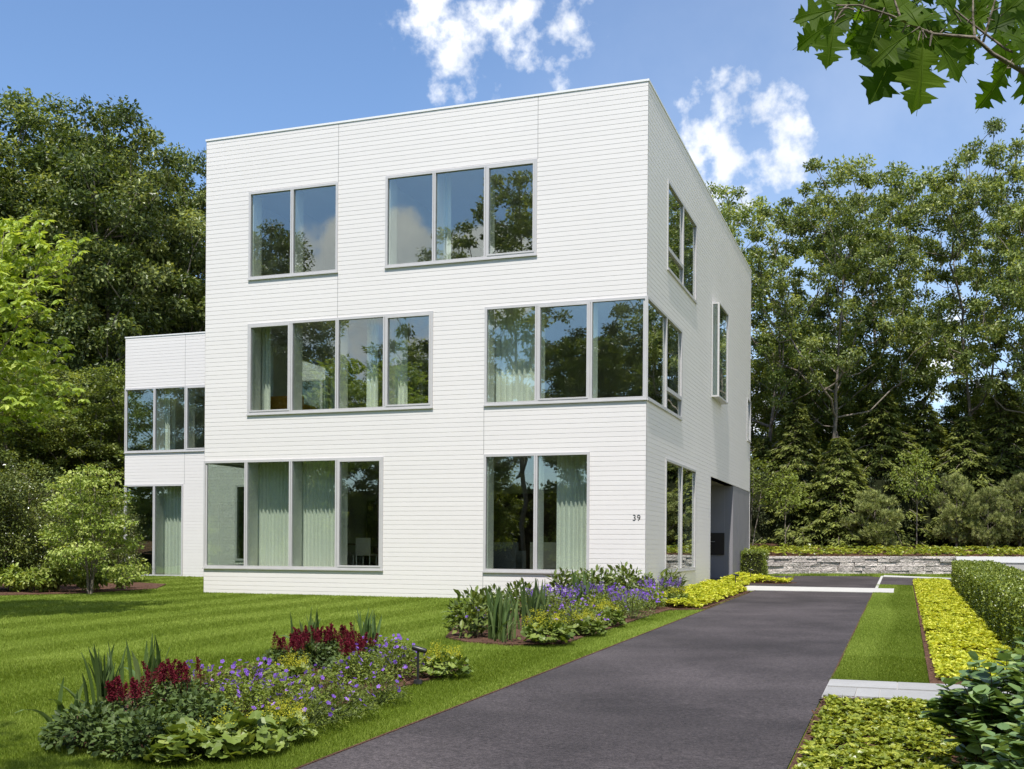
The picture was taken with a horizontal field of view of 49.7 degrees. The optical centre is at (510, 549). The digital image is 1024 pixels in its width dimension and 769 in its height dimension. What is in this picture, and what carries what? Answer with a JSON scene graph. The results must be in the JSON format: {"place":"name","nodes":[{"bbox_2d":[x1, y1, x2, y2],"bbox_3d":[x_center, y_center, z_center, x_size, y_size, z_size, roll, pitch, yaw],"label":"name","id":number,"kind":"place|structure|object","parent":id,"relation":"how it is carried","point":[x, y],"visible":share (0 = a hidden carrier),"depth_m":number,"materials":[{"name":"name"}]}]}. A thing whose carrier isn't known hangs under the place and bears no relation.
{"place":"outdoors","nodes":[
{"label":"outdoors","id":0,"kind":"place"},
{"bbox_2d":[0,566,950,768],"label":"lawn","id":1,"kind":"structure","parent":0,"point":[68,636],"depth_m":15.58,"materials":[{"name":"plant"}]},
{"bbox_2d":[0,132,89,472],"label":"maple tree","id":2,"kind":"object","parent":1,"relation":"on","point":[5,328],"visible":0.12,"depth_m":51.76,"materials":[{"name":"green plant"}]},
{"bbox_2d":[0,360,90,566],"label":"understory tree","id":3,"kind":"object","parent":1,"relation":"on","point":[6,454],"visible":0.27,"depth_m":45.63,"materials":[{"name":"green plant"}]},
{"bbox_2d":[0,210,91,432],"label":"hickory tree","id":4,"kind":"object","parent":1,"relation":"on","point":[10,279],"visible":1,"depth_m":20.84,"materials":[{"name":"green plant"}]},
{"bbox_2d":[0,383,139,555],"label":"understory tree","id":5,"kind":"object","parent":1,"relation":"on","point":[73,457],"visible":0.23,"depth_m":46.27,"materials":[{"name":"green plant"}]},
{"bbox_2d":[0,85,158,490],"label":"maple tree","id":6,"kind":"object","parent":1,"relation":"on","point":[28,119],"visible":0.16,"depth_m":54.03,"materials":[{"name":"green plant"}]},
{"bbox_2d":[0,582,165,595],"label":"shrub bed","id":7,"kind":"object","parent":1,"relation":"on","point":[63,590],"visible":0.46,"depth_m":30.34,"materials":[{"name":"brown soil"}]},
{"bbox_2d":[0,470,46,589],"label":"holly shrub","id":8,"kind":"object","parent":7,"relation":"on","point":[6,505],"visible":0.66,"depth_m":29.39,"materials":[{"name":"green plant"}]},
{"bbox_2d":[0,457,82,590],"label":"holly shrub","id":9,"kind":"object","parent":7,"relation":"on","point":[38,510],"visible":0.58,"depth_m":29.95,"materials":[{"name":"green plant"}]},
{"bbox_2d":[78,500,154,580],"bbox_3d":[-12.549,-0.230,35.020,2.459,2.782,2.324,0,0,-38],"label":"holly shrub","id":10,"kind":"object","parent":7,"relation":"on","point":[112,555],"visible":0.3,"depth_m":34.95,"materials":[{"name":"green plant"}]},
{"bbox_2d":[35,464,150,593],"bbox_3d":[-10.847,-0.452,28.740,2.715,3.442,3.044,0,0,-33],"label":"dogwood tree","id":11,"kind":"object","parent":1,"relation":"on","point":[91,513],"visible":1,"depth_m":28.34,"materials":[{"name":"green plant"}]},
{"bbox_2d":[41,361,152,567],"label":"understory tree","id":12,"kind":"object","parent":1,"relation":"on","point":[107,386],"visible":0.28,"depth_m":46.94,"materials":[{"name":"green plant"}]},
{"bbox_2d":[8,94,205,467],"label":"maple tree","id":13,"kind":"object","parent":1,"relation":"on","point":[171,307],"visible":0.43,"depth_m":51.76,"materials":[{"name":"green plant"}]},
{"bbox_2d":[109,142,205,435],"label":"maple tree","id":14,"kind":"object","parent":1,"relation":"on","point":[182,199],"visible":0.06,"depth_m":58.35,"materials":[{"name":"green plant"}]},
{"bbox_2d":[138,715,234,762],"bbox_3d":[-2.263,1.311,7.730,0.676,0.327,0.662,0,0,-43],"label":"mantle plant","id":15,"kind":"object","parent":1,"relation":"on","point":[174,745],"visible":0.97,"depth_m":7.58,"materials":[{"name":"green plant"}]},
{"bbox_2d":[189,703,289,760],"bbox_3d":[-1.972,1.294,7.916,0.744,0.360,0.728,0,0,17],"label":"mantle plant","id":16,"kind":"object","parent":1,"relation":"on","point":[253,737],"visible":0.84,"depth_m":7.81,"materials":[{"name":"green plant"}]},
{"bbox_2d":[55,658,465,756],"bbox_3d":[-2.502,1.433,11.035,2.610,0.156,6.165,0,0,19],"label":"flower bed","id":17,"kind":"object","parent":1,"relation":"on","point":[427,677],"visible":0.05,"depth_m":11.57,"materials":[{"name":"plant"}]},
{"bbox_2d":[37,699,143,753],"bbox_3d":[-3.093,1.290,8.164,0.765,0.353,0.755,0,0,-42],"label":"astilbe plant","id":18,"kind":"object","parent":17,"relation":"on","point":[66,723],"visible":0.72,"depth_m":8.01,"materials":[{"name":"green plant"}]},
{"bbox_2d":[81,643,125,706],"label":"iris plant","id":19,"kind":"object","parent":17,"relation":"on","point":[103,675],"visible":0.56,"depth_m":9.60,"materials":[{"name":"green plant"}]},
{"bbox_2d":[74,672,160,735],"bbox_3d":[-3.060,1.219,8.679,0.724,0.479,0.714,0,0,18],"label":"astilbe plant","id":20,"kind":"object","parent":17,"relation":"on","point":[113,695],"visible":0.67,"depth_m":8.62,"materials":[{"name":"red plant"}]},
{"bbox_2d":[89,706,190,760],"bbox_3d":[-2.613,1.295,7.867,0.765,0.353,0.755,0,0,18],"label":"astilbe plant","id":21,"kind":"object","parent":17,"relation":"on","point":[126,738],"visible":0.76,"depth_m":7.71,"materials":[{"name":"green plant"}]},
{"bbox_2d":[124,633,169,698],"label":"iris plant","id":22,"kind":"object","parent":17,"relation":"on","point":[153,663],"visible":0.46,"depth_m":10.44,"materials":[{"name":"green plant"}]},
{"bbox_2d":[136,656,208,711],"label":"astilbe plant","id":23,"kind":"object","parent":17,"relation":"on","point":[159,686],"visible":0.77,"depth_m":9.61,"materials":[{"name":"green plant"}]},
{"bbox_2d":[154,688,243,728],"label":"astilbe plant","id":24,"kind":"object","parent":17,"relation":"on","point":[178,702],"visible":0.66,"depth_m":8.71,"materials":[{"name":"green plant"}]},
{"bbox_2d":[170,659,247,700],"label":"cranesbill plant","id":25,"kind":"object","parent":17,"relation":"on","point":[218,679],"visible":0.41,"depth_m":10.26,"materials":[{"name":"green plant"}]},
{"bbox_2d":[199,669,283,719],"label":"cranesbill plant","id":26,"kind":"object","parent":17,"relation":"on","point":[237,695],"visible":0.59,"depth_m":9.24,"materials":[{"name":"green plant"}]},
{"bbox_2d":[210,657,291,696],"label":"cranesbill plant","id":27,"kind":"object","parent":17,"relation":"on","point":[250,675],"visible":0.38,"depth_m":10.54,"materials":[{"name":"purple plant"}]},
{"bbox_2d":[238,668,322,713],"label":"cranesbill plant","id":28,"kind":"object","parent":17,"relation":"on","point":[283,683],"visible":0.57,"depth_m":9.58,"materials":[{"name":"green plant"}]},
{"bbox_2d":[258,631,313,671],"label":"astilbe plant","id":29,"kind":"object","parent":17,"relation":"on","point":[278,651],"visible":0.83,"depth_m":12.39,"materials":[{"name":"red plant"}]},
{"bbox_2d":[286,625,337,667],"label":"astilbe plant","id":30,"kind":"object","parent":17,"relation":"on","point":[312,650],"visible":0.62,"depth_m":12.88,"materials":[{"name":"green plant"}]},
{"bbox_2d":[324,643,395,683],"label":"cranesbill plant","id":31,"kind":"object","parent":17,"relation":"on","point":[346,669],"visible":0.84,"depth_m":11.49,"materials":[{"name":"green plant"}]},
{"bbox_2d":[363,639,429,678],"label":"cranesbill plant","id":32,"kind":"object","parent":17,"relation":"on","point":[402,666],"visible":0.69,"depth_m":11.93,"materials":[{"name":"green plant"}]},
{"bbox_2d":[259,693,317,740],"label":"mantle plant","id":33,"kind":"object","parent":1,"relation":"on","point":[286,719],"visible":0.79,"depth_m":8.34,"materials":[{"name":"green plant"}]},
{"bbox_2d":[261,679,348,730],"bbox_3d":[-1.656,1.263,8.906,0.725,0.391,0.726,0,0,15],"label":"cranesbill plant","id":34,"kind":"object","parent":1,"relation":"on","point":[319,704],"visible":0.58,"depth_m":8.90,"materials":[{"name":"green plant"}]},
{"bbox_2d":[299,675,380,719],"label":"cranesbill plant","id":35,"kind":"object","parent":1,"relation":"on","point":[364,707],"visible":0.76,"depth_m":9.41,"materials":[{"name":"green plant"}]},
{"bbox_2d":[338,663,412,705],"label":"cranesbill plant","id":36,"kind":"object","parent":1,"relation":"on","point":[375,685],"visible":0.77,"depth_m":10.23,"materials":[{"name":"green plant"}]},
{"bbox_2d":[124,78,751,598],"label":"white house","id":37,"kind":"structure","parent":1,"relation":"on","point":[590,226],"depth_m":28.18,"materials":[{"name":"paint"}]},
{"bbox_2d":[124,484,182,575],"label":"window","id":38,"kind":"structure","parent":37,"relation":"in","point":[158,489],"depth_m":40.60,"materials":[{"name":"glass"}]},
{"bbox_2d":[163,486,180,574],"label":"curtain","id":39,"kind":"object","parent":37,"relation":"hanging from","point":[172,533],"visible":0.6,"depth_m":40.97,"materials":[{"name":"fabric"}]},
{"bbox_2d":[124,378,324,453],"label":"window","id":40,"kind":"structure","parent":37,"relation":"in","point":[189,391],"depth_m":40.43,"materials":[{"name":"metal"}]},
{"bbox_2d":[260,327,270,409],"bbox_3d":[-6.599,-4.736,29.606,0.370,2.615,0.100,0,0,19],"label":"curtain","id":41,"kind":"object","parent":37,"relation":"hanging from","point":[265,380],"visible":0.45,"depth_m":29.59,"materials":[{"name":"fabric"}]},
{"bbox_2d":[257,462,288,565],"bbox_3d":[-6.340,-0.924,29.420,1.230,2.995,0.105,0,0,19],"label":"curtain","id":42,"kind":"object","parent":37,"relation":"hanging from","point":[273,506],"visible":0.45,"depth_m":29.41,"materials":[{"name":"fabric"}]},
{"bbox_2d":[247,182,337,280],"bbox_3d":[-5.560,-8.182,28.730,2.650,2.310,0.525,0,0,19],"label":"window","id":43,"kind":"structure","parent":37,"relation":"in","point":[296,196],"depth_m":28.77,"materials":[{"name":"metal"}]},
{"bbox_2d":[202,457,383,570],"bbox_3d":[-5.608,-0.897,28.730,5.290,2.860,0.525,0,0,19],"label":"window","id":44,"kind":"structure","parent":37,"relation":"in","point":[341,464],"depth_m":28.57,"materials":[{"name":"metal"}]},
{"bbox_2d":[302,461,334,566],"bbox_3d":[-5.044,-0.916,28.961,1.120,2.995,0.106,0,0,19],"label":"curtain","id":45,"kind":"object","parent":37,"relation":"hanging from","point":[318,513],"visible":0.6,"depth_m":28.95,"materials":[{"name":"fabric"}]},
{"bbox_2d":[246,311,432,415],"bbox_3d":[-4.339,-4.679,28.290,5.310,2.400,0.525,0,0,19],"label":"window","id":46,"kind":"structure","parent":37,"relation":"in","point":[295,329],"depth_m":28.34,"materials":[{"name":"metal"}]},
{"bbox_2d":[366,318,378,406],"bbox_3d":[-3.568,-4.716,28.534,0.300,2.615,0.105,0,0,19],"label":"curtain","id":47,"kind":"object","parent":37,"relation":"hanging from","point":[372,358],"visible":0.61,"depth_m":28.53,"materials":[{"name":"fabric"}]},
{"bbox_2d":[395,317,407,403],"bbox_3d":[-2.868,-4.712,28.340,0.450,2.615,0.103,0,0,19],"label":"curtain","id":48,"kind":"object","parent":37,"relation":"hanging from","point":[401,358],"visible":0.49,"depth_m":28.32,"materials":[{"name":"fabric"}]},
{"bbox_2d":[384,159,536,268],"bbox_3d":[-1.188,-8.153,27.185,4.015,2.310,0.525,0,0,19],"label":"window","id":49,"kind":"structure","parent":37,"relation":"in","point":[489,174],"depth_m":27.17,"materials":[{"name":"metal"}]},
{"bbox_2d":[493,542,525,568],"bbox_3d":[-0.140,0.169,28.797,0.850,0.700,0.810,0,0,19],"label":"armchair","id":50,"kind":"object","parent":37,"relation":"on","point":[507,555],"visible":0.79,"depth_m":28.39,"materials":[{"name":"grey fabric"}]},
{"bbox_2d":[493,307,534,401],"bbox_3d":[-0.103,-4.693,27.309,1.450,2.615,0.106,0,0,19],"label":"curtain","id":51,"kind":"object","parent":37,"relation":"hanging from","point":[514,354],"visible":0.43,"depth_m":27.24,"materials":[{"name":"fabric"}]},
{"bbox_2d":[482,452,589,573],"bbox_3d":[0.657,-0.856,26.516,2.680,2.860,0.525,0,0,19],"label":"window","id":52,"kind":"structure","parent":37,"relation":"in","point":[488,487],"depth_m":26.54,"materials":[{"name":"glass"}]},
{"bbox_2d":[483,296,646,405],"bbox_3d":[1.314,-4.641,26.292,4.020,2.400,0.525,0,0,19],"label":"window","id":53,"kind":"structure","parent":37,"relation":"in","point":[592,306],"depth_m":26.26,"materials":[{"name":"glass"}]},
{"bbox_2d":[556,455,586,569],"bbox_3d":[1.495,-0.873,26.577,0.800,2.995,0.107,0,0,19],"label":"curtain","id":54,"kind":"object","parent":37,"relation":"hanging from","point":[571,512],"visible":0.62,"depth_m":26.58,"materials":[{"name":"fabric"}]},
{"bbox_2d":[643,296,682,420],"bbox_3d":[3.812,-4.625,27.428,0.135,2.400,4.259,0,0,19],"label":"window","id":55,"kind":"structure","parent":37,"relation":"in","point":[664,336],"depth_m":27.24,"materials":[{"name":"glass"}]},
{"bbox_2d":[665,458,695,572],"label":"window","id":56,"kind":"structure","parent":37,"relation":"in","point":[680,485],"depth_m":29.49,"materials":[{"name":"glass"}]},
{"bbox_2d":[667,179,696,303],"bbox_3d":[4.558,-8.085,29.473,0.135,2.250,4.100,0,0,19],"label":"window","id":57,"kind":"structure","parent":37,"relation":"in","point":[681,227],"depth_m":29.43,"materials":[{"name":"glass"}]},
{"bbox_2d":[711,302,728,403],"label":"bay window","id":58,"kind":"structure","parent":37,"relation":"in","point":[721,397],"depth_m":34.77,"materials":[{"name":"metal"}]},
{"bbox_2d":[419,638,473,677],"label":"mantle plant","id":59,"kind":"object","parent":1,"relation":"on","point":[444,663],"visible":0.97,"depth_m":12.02,"materials":[{"name":"green plant"}]},
{"bbox_2d":[446,585,749,645],"bbox_3d":[2.115,1.232,25.235,5.090,0.364,19.600,0,0,19],"label":"flower bed","id":60,"kind":"object","parent":1,"relation":"on","point":[479,639],"visible":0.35,"depth_m":17.22,"materials":[{"name":"brown soil"}]},
{"bbox_2d":[441,585,495,637],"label":"peony plant","id":61,"kind":"object","parent":60,"relation":"on","point":[471,622],"visible":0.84,"depth_m":16.67,"materials":[{"name":"green plant"}]},
{"bbox_2d":[486,585,523,639],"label":"iris plant","id":62,"kind":"object","parent":60,"relation":"on","point":[499,607],"visible":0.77,"depth_m":16.31,"materials":[{"name":"green plant"}]},
{"bbox_2d":[506,579,551,628],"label":"iris plant","id":63,"kind":"object","parent":60,"relation":"on","point":[535,600],"visible":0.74,"depth_m":17.87,"materials":[{"name":"green plant"}]},
{"bbox_2d":[517,605,574,644],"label":"mantle plant","id":64,"kind":"object","parent":60,"relation":"on","point":[536,631],"visible":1,"depth_m":15.66,"materials":[{"name":"green plant"}]},
{"bbox_2d":[647,578,750,607],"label":"ground cover","id":65,"kind":"object","parent":60,"relation":"on","point":[708,591],"visible":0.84,"depth_m":26.93,"materials":[{"name":"yellow plant"}]},
{"bbox_2d":[745,586,893,592],"bbox_3d":[8.667,1.158,31.362,4.160,0.098,2.480,0,0,19],"label":"concrete band","id":66,"kind":"object","parent":1,"relation":"on","point":[812,589],"visible":0.56,"depth_m":31.05,"materials":[{"name":"grey concrete"}]},
{"bbox_2d":[828,584,929,682],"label":"grass","id":67,"kind":"structure","parent":1,"relation":"on","point":[905,661],"depth_m":15.70,"materials":[{"name":"green plant"}]},
{"bbox_2d":[789,698,971,768],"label":"front bed","id":68,"kind":"object","parent":1,"relation":"on","point":[795,758],"visible":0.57,"depth_m":8.21,"materials":[{"name":"brown soil"}]},
{"bbox_2d":[792,693,1001,768],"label":"ground cover","id":69,"kind":"object","parent":68,"relation":"on","point":[891,727],"visible":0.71,"depth_m":7.92,"materials":[{"name":"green plant"}]},
{"bbox_2d":[919,648,1023,765],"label":"viburnum shrub","id":70,"kind":"object","parent":68,"relation":"on","point":[990,706],"visible":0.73,"depth_m":6.75,"materials":[{"name":"green plant"}]},
{"bbox_2d":[962,709,1023,768],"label":"viburnum shrub","id":71,"kind":"object","parent":68,"relation":"on","point":[1006,749],"visible":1,"depth_m":5.76,"materials":[{"name":"green plant"}]},
{"bbox_2d":[766,556,1023,573],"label":"stone wall","id":72,"kind":"structure","parent":1,"relation":"on","point":[860,564],"depth_m":42.54,"materials":[{"name":"grey stone"}]},
{"bbox_2d":[792,0,1023,115],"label":"red oak","id":73,"kind":"object","parent":1,"relation":"on","point":[913,48],"visible":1,"depth_m":3.32,"materials":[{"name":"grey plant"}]},
{"bbox_2d":[913,585,998,685],"bbox_3d":[9.920,1.266,23.685,2.360,0.471,26.520,0,0,19],"label":"hedge bed","id":74,"kind":"object","parent":1,"relation":"on","point":[932,675],"visible":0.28,"depth_m":13.88,"materials":[{"name":"brown soil"}]},
{"bbox_2d":[912,577,1015,680],"bbox_3d":[9.300,1.156,23.672,1.137,0.569,25.652,0,0,19],"label":"ground cover","id":75,"kind":"object","parent":74,"relation":"on","point":[944,608],"visible":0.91,"depth_m":16.72,"materials":[{"name":"yellow plant"}]},
{"bbox_2d":[950,559,1023,650],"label":"boxwood hedge","id":76,"kind":"object","parent":74,"relation":"on","point":[991,592],"visible":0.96,"depth_m":18.40,"materials":[{"name":"green plant"}]},
{"bbox_2d":[0,0,1023,457],"label":"sky","id":77,"kind":"structure","parent":0,"point":[748,108],"materials":[{"name":"blue"}]},
{"bbox_2d":[4,534,1023,555],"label":"terrace","id":78,"kind":"structure","parent":0,"point":[147,547],"depth_m":44.60,"materials":[{"name":"green stone"}]},
{"bbox_2d":[750,454,795,544],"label":"young tree","id":79,"kind":"object","parent":78,"relation":"on","point":[754,482],"visible":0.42,"depth_m":45.87,"materials":[{"name":"green plant"}]},
{"bbox_2d":[757,469,812,543],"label":"young tree","id":80,"kind":"object","parent":78,"relation":"on","point":[790,496],"visible":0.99,"depth_m":45.41,"materials":[{"name":"green plant"}]},
{"bbox_2d":[705,181,886,450],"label":"oak tree","id":81,"kind":"object","parent":78,"relation":"on","point":[728,213],"visible":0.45,"depth_m":50.51,"materials":[{"name":"green plant"}]},
{"bbox_2d":[750,402,844,546],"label":"hemlock tree","id":82,"kind":"object","parent":78,"relation":"on","point":[795,417],"visible":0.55,"depth_m":49.33,"materials":[{"name":"green plant"}]},
{"bbox_2d":[750,333,852,466],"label":"woodland tree","id":83,"kind":"object","parent":78,"relation":"on","point":[762,388],"visible":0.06,"depth_m":57.38,"materials":[{"name":"green plant"}]},
{"bbox_2d":[751,343,862,471],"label":"woodland tree","id":84,"kind":"object","parent":78,"relation":"on","point":[757,407],"visible":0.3,"depth_m":53.40,"materials":[{"name":"green plant"}]},
{"bbox_2d":[777,436,897,547],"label":"hemlock tree","id":85,"kind":"object","parent":78,"relation":"on","point":[842,470],"visible":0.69,"depth_m":47.84,"materials":[{"name":"green plant"}]},
{"bbox_2d":[744,154,953,443],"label":"oak tree","id":86,"kind":"object","parent":78,"relation":"on","point":[781,284],"visible":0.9,"depth_m":48.63,"materials":[{"name":"green plant"}]},
{"bbox_2d":[839,489,904,548],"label":"young pine","id":87,"kind":"object","parent":78,"relation":"on","point":[874,506],"visible":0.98,"depth_m":46.21,"materials":[{"name":"green plant"}]},
{"bbox_2d":[758,153,1012,431],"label":"oak tree","id":88,"kind":"object","parent":78,"relation":"on","point":[918,185],"visible":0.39,"depth_m":54.15,"materials":[{"name":"green plant"}]},
{"bbox_2d":[838,375,932,476],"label":"woodland tree","id":89,"kind":"object","parent":78,"relation":"on","point":[887,388],"visible":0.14,"depth_m":54.18,"materials":[{"name":"green plant"}]},
{"bbox_2d":[750,469,1021,545],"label":"evergreen hedge","id":90,"kind":"object","parent":78,"relation":"on","point":[764,517],"visible":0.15,"depth_m":49.01,"materials":[{"name":"green plant"}]},
{"bbox_2d":[749,543,1023,555],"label":"ground cover","id":91,"kind":"object","parent":78,"relation":"on","point":[894,549],"visible":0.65,"depth_m":44.03,"materials":[{"name":"green plant"}]},
{"bbox_2d":[842,391,933,546],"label":"hemlock tree","id":92,"kind":"object","parent":78,"relation":"on","point":[880,459],"visible":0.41,"depth_m":50.26,"materials":[{"name":"green plant"}]},
{"bbox_2d":[890,447,943,544],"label":"young tree","id":93,"kind":"object","parent":78,"relation":"on","point":[923,485],"visible":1,"depth_m":46.47,"materials":[{"name":"green plant"}]},
{"bbox_2d":[883,402,970,544],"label":"hemlock tree","id":94,"kind":"object","parent":78,"relation":"on","point":[924,437],"visible":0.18,"depth_m":51.56,"materials":[{"name":"green plant"}]},
{"bbox_2d":[851,117,1023,435],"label":"oak tree","id":95,"kind":"object","parent":78,"relation":"on","point":[972,219],"visible":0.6,"depth_m":50.58,"materials":[{"name":"green plant"}]},
{"bbox_2d":[928,471,984,546],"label":"young pine","id":96,"kind":"object","parent":78,"relation":"on","point":[963,492],"visible":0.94,"depth_m":46.78,"materials":[{"name":"green plant"}]},
{"bbox_2d":[931,384,1002,471],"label":"woodland tree","id":97,"kind":"object","parent":78,"relation":"on","point":[980,411],"visible":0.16,"depth_m":53.39,"materials":[{"name":"green plant"}]},
{"bbox_2d":[920,415,1017,548],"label":"hemlock tree","id":98,"kind":"object","parent":78,"relation":"on","point":[969,443],"visible":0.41,"depth_m":49.33,"materials":[{"name":"green plant"}]},
{"bbox_2d":[929,169,1023,413],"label":"oak tree","id":99,"kind":"object","parent":78,"relation":"on","point":[1015,210],"visible":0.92,"depth_m":48.24,"materials":[{"name":"green plant"}]},
{"bbox_2d":[959,487,1014,547],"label":"young pine","id":100,"kind":"object","parent":78,"relation":"on","point":[997,520],"visible":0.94,"depth_m":46.19,"materials":[{"name":"green plant"}]},
{"bbox_2d":[959,382,1023,547],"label":"hemlock tree","id":101,"kind":"object","parent":78,"relation":"on","point":[1000,430],"visible":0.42,"depth_m":49.96,"materials":[{"name":"green plant"}]},
{"bbox_2d":[990,471,1023,546],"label":"young pine","id":102,"kind":"object","parent":78,"relation":"on","point":[1013,486],"visible":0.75,"depth_m":46.76,"materials":[{"name":"green plant"}]},
{"bbox_2d":[299,590,871,768],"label":"driveway","id":103,"kind":"structure","parent":0,"point":[740,682],"depth_m":10.18,"materials":[{"name":"grey asphalt"}]},
{"bbox_2d":[710,576,879,587],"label":"drive","id":104,"kind":"structure","parent":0,"point":[842,581],"depth_m":36.44,"materials":[{"name":"asphalt"}]},
{"bbox_2d":[823,679,1013,699],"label":"path","id":105,"kind":"structure","parent":0,"point":[871,689],"depth_m":11.07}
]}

